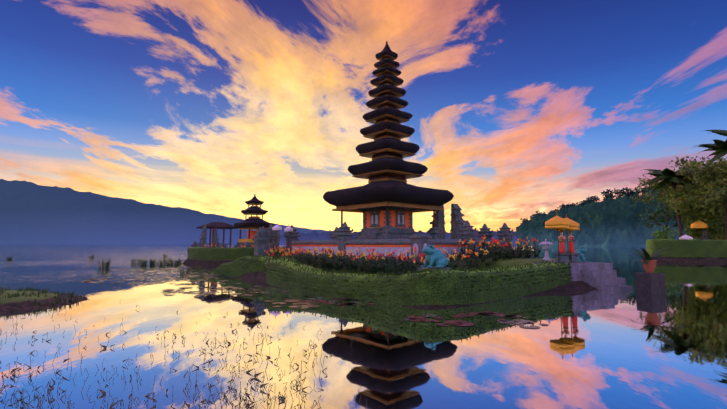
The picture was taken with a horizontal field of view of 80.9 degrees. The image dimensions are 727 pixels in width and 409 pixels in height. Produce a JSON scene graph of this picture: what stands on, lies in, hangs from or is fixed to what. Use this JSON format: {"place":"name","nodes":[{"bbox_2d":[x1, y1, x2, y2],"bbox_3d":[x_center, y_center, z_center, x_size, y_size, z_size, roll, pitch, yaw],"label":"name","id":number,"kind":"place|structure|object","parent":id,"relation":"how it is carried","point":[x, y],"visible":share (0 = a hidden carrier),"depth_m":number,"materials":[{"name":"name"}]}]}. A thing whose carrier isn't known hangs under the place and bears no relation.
{"place":"outdoors","nodes":[
{"label":"outdoors","id":0,"kind":"place"},
{"bbox_2d":[0,179,325,243],"bbox_3d":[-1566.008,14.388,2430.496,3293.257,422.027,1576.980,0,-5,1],"label":"hill","id":1,"kind":"structure","parent":0,"point":[32,213],"depth_m":1901.38,"materials":[{"name":"blue"}]},
{"bbox_2d":[182,259,234,264],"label":"stone embankment","id":2,"kind":"structure","parent":0,"point":[201,262],"depth_m":33.76,"materials":[{"name":"grey stone"}]},
{"bbox_2d":[196,222,237,247],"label":"pavilion","id":3,"kind":"structure","parent":2,"relation":"on","point":[219,225],"depth_m":38.68,"materials":[{"name":"brown wood"}]},
{"bbox_2d":[204,242,253,247],"bbox_3d":[-11.151,3.819,36.216,6.718,1.222,4.005,0,-5,1],"label":"canna","id":4,"kind":"object","parent":2,"relation":"on","point":[230,246],"visible":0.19,"depth_m":35.53,"materials":[{"name":"red plant"}]},
{"bbox_2d":[190,225,281,247],"bbox_3d":[-11.162,3.304,37.285,7.878,3.000,3.241,1,-5,-12],"label":"split gate","id":5,"kind":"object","parent":2,"relation":"on","point":[203,239],"visible":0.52,"depth_m":37.32,"materials":[{"name":"stone"}]},
{"bbox_2d":[187,247,285,260],"bbox_3d":[-10.896,4.529,40.482,9.625,1.117,14.331,0,-5,1],"label":"hedge","id":6,"kind":"object","parent":2,"relation":"on","point":[206,253],"visible":0.6,"depth_m":33.67,"materials":[{"name":"green plant"}]},
{"bbox_2d":[234,194,274,247],"bbox_3d":[-10.291,1.993,40.069,3.061,6.120,3.084,5,-7,-41],"label":"small pagoda","id":7,"kind":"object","parent":2,"relation":"on","point":[251,222],"visible":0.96,"depth_m":39.50,"materials":[{"name":"black wood"}]},
{"bbox_2d":[0,244,726,408],"bbox_3d":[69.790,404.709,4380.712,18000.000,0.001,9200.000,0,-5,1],"label":"water","id":8,"kind":"structure","parent":0,"point":[633,348],"depth_m":7.10,"materials":[{"name":"blue liquid"}]},
{"bbox_2d":[5,254,264,283],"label":"reeds","id":9,"kind":"object","parent":8,"relation":"on","point":[142,262],"visible":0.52,"depth_m":33.40,"materials":[{"name":"green plant"}]},
{"bbox_2d":[0,305,371,408],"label":"water reeds","id":10,"kind":"object","parent":8,"relation":"in","point":[154,400],"visible":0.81,"depth_m":4.96,"materials":[{"name":"green plant"}]},
{"bbox_2d":[81,266,547,328],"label":"lily pads","id":11,"kind":"object","parent":8,"relation":"on","point":[409,318],"visible":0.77,"depth_m":12.77,"materials":[{"name":"green plant"}]},
{"bbox_2d":[628,246,677,292],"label":"potted plant","id":12,"kind":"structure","parent":8,"relation":"in","point":[649,280],"depth_m":14.74,"materials":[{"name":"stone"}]},
{"bbox_2d":[0,0,726,232],"label":"sky","id":13,"kind":"structure","parent":0,"point":[519,109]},
{"bbox_2d":[279,230,515,244],"bbox_3d":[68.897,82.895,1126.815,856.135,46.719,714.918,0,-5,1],"label":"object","id":14,"kind":"structure","parent":0,"point":[314,235],"depth_m":1200.88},
{"bbox_2d":[236,258,597,308],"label":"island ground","id":15,"kind":"structure","parent":0,"point":[576,286],"depth_m":17.33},
{"bbox_2d":[252,224,277,255],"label":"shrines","id":16,"kind":"object","parent":15,"relation":"on","point":[264,239],"visible":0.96,"depth_m":26.34,"materials":[{"name":"stone"}]},
{"bbox_2d":[272,224,281,253],"bbox_3d":[-5.583,2.513,27.445,0.606,2.773,0.606,0,-5,1],"label":"white umbrella","id":17,"kind":"object","parent":15,"relation":"on","point":[277,227],"visible":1,"depth_m":27.32,"materials":[{"name":"fabric"}]},
{"bbox_2d":[284,225,292,250],"bbox_3d":[-4.811,2.551,27.324,0.566,2.673,0.566,0,-5,1],"label":"white umbrella","id":18,"kind":"object","parent":15,"relation":"on","point":[288,228],"visible":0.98,"depth_m":27.29,"materials":[{"name":"fabric"}]},
{"bbox_2d":[323,41,453,239],"bbox_3d":[1.520,-3.352,27.202,6.550,14.909,6.541,5,-7,-41],"label":"pagoda","id":19,"kind":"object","parent":15,"relation":"on","point":[387,201],"visible":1,"depth_m":26.12,"materials":[{"name":"black wood"}]},
{"bbox_2d":[211,254,571,305],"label":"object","id":20,"kind":"structure","parent":15,"relation":"on","point":[435,286],"depth_m":12.98,"materials":[{"name":"green plant"}]},
{"bbox_2d":[419,245,452,270],"bbox_3d":[2.323,1.723,13.780,0.874,0.842,0.785,1,-5,-14],"label":"frog statue","id":21,"kind":"object","parent":20,"relation":"on","point":[437,259],"depth_m":13.55,"materials":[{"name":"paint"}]},
{"bbox_2d":[283,220,515,271],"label":"enclosure wall","id":22,"kind":"structure","parent":15,"relation":"on","point":[416,244],"depth_m":22.36,"materials":[{"name":"stone"}]},
{"bbox_2d":[264,235,541,274],"bbox_3d":[1.275,2.777,24.631,11.022,1.868,15.851,5,-7,-41],"label":"canna bed","id":23,"kind":"object","parent":15,"relation":"on","point":[373,264],"visible":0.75,"depth_m":19.84,"materials":[{"name":"green plant"}]},
{"bbox_2d":[428,204,465,238],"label":"split gate","id":24,"kind":"structure","parent":15,"relation":"on","point":[457,221],"depth_m":27.39,"materials":[{"name":"stone"}]},
{"bbox_2d":[538,239,554,260],"bbox_3d":[8.280,2.049,19.284,0.509,1.000,0.509,2,-6,-19],"label":"stone lantern","id":25,"kind":"object","parent":15,"relation":"on","point":[545,244],"visible":0.94,"depth_m":19.20,"materials":[{"name":"grey stone"}]},
{"bbox_2d":[533,253,632,290],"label":"stone steps","id":26,"kind":"structure","parent":15,"relation":"on","point":[600,275],"depth_m":16.25,"materials":[{"name":"stone"}]},
{"bbox_2d":[545,214,569,260],"bbox_3d":[8.053,1.337,17.645,0.949,2.119,0.949,0,-5,1],"label":"yellow umbrella","id":27,"kind":"object","parent":26,"relation":"on","point":[557,222],"visible":0.94,"depth_m":17.38,"materials":[{"name":"fabric"}]},
{"bbox_2d":[558,231,565,252],"bbox_3d":[8.252,1.520,17.706,0.251,1.006,0.265,3,-6,-30],"label":"statue","id":28,"kind":"object","parent":26,"relation":"on","point":[561,237],"visible":0.92,"depth_m":17.64,"materials":[{"name":"brown"}]},
{"bbox_2d":[555,214,579,252],"bbox_3d":[8.515,1.385,17.784,0.949,2.049,0.949,0,-5,1],"label":"yellow umbrella","id":29,"kind":"object","parent":26,"relation":"on","point":[573,225],"visible":0.67,"depth_m":17.48,"materials":[{"name":"fabric"}]},
{"bbox_2d":[568,231,574,252],"bbox_3d":[8.711,1.533,17.849,0.265,1.006,0.251,-4,-7,40],"label":"statue","id":30,"kind":"object","parent":26,"relation":"on","point":[571,242],"visible":0.92,"depth_m":17.78,"materials":[{"name":"brown"}]},
{"bbox_2d":[574,246,587,261],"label":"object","id":31,"kind":"object","parent":26,"relation":"on","point":[581,250],"visible":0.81,"depth_m":18.02,"materials":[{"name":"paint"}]},
{"bbox_2d":[654,256,726,261],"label":"island ground","id":32,"kind":"structure","parent":0,"point":[694,259],"depth_m":39.11,"materials":[{"name":"green plant"}]},
{"bbox_2d":[637,204,686,238],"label":"tree","id":33,"kind":"object","parent":32,"relation":"on","point":[665,217],"visible":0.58,"depth_m":50.70,"materials":[{"name":"green plant"}]},
{"bbox_2d":[650,226,681,238],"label":"bush","id":34,"kind":"object","parent":32,"relation":"on","point":[663,235],"visible":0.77,"depth_m":43.16,"materials":[{"name":"green plant"}]},
{"bbox_2d":[638,166,700,236],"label":"palm","id":35,"kind":"object","parent":32,"relation":"on","point":[670,175],"visible":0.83,"depth_m":46.07,"materials":[{"name":"green plant"}]},
{"bbox_2d":[630,156,726,239],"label":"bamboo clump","id":36,"kind":"object","parent":32,"relation":"on","point":[682,161],"visible":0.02,"depth_m":52.83,"materials":[{"name":"green plant"}]},
{"bbox_2d":[638,160,726,239],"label":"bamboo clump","id":37,"kind":"object","parent":32,"relation":"on","point":[706,203],"visible":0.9,"depth_m":43.96,"materials":[{"name":"green plant"}]},
{"bbox_2d":[679,233,692,239],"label":"white umbrella","id":38,"kind":"object","parent":32,"relation":"on","point":[685,237],"visible":0.83,"depth_m":42.55,"materials":[{"name":"fabric"}]},
{"bbox_2d":[646,239,726,257],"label":"hedge","id":39,"kind":"object","parent":32,"relation":"on","point":[704,248],"visible":1,"depth_m":39.37,"materials":[{"name":"green plant"}]},
{"bbox_2d":[691,220,707,231],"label":"yellow umbrella","id":40,"kind":"object","parent":32,"relation":"on","point":[699,224],"visible":0.96,"depth_m":43.82,"materials":[{"name":"fabric"}]},
{"bbox_2d":[701,230,709,239],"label":"island statues","id":41,"kind":"object","parent":32,"relation":"on","point":[704,235],"visible":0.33,"depth_m":43.62,"materials":[{"name":"stone"}]},
{"bbox_2d":[691,139,726,239],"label":"palm","id":42,"kind":"object","parent":32,"relation":"on","point":[719,147],"visible":1,"depth_m":42.32,"materials":[{"name":"green plant"}]},
{"bbox_2d":[699,130,726,135],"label":"palm","id":43,"kind":"object","parent":32,"relation":"on","point":[722,132],"visible":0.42,"depth_m":46.23,"materials":[{"name":"green plant"}]},
{"label":"ground","id":44,"kind":"structure","parent":0,"visible":0},
{"bbox_2d":[0,290,89,313],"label":"ground bank","id":45,"kind":"structure","parent":44,"relation":"on","point":[22,302],"depth_m":11.47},
{"bbox_2d":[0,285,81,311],"bbox_3d":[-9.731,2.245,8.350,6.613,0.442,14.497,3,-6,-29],"label":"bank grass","id":46,"kind":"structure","parent":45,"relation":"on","point":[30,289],"depth_m":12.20,"materials":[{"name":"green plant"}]},
{"bbox_2d":[516,186,700,246],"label":"hill forest","id":47,"kind":"object","parent":44,"relation":"on","point":[609,222],"visible":0.6,"depth_m":303.62,"materials":[{"name":"green plant"}]},
{"bbox_2d":[517,163,724,226],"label":"ridge trees","id":48,"kind":"object","parent":44,"relation":"on","point":[607,194],"visible":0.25,"depth_m":435.23,"materials":[{"name":"green plant"}]}
]}

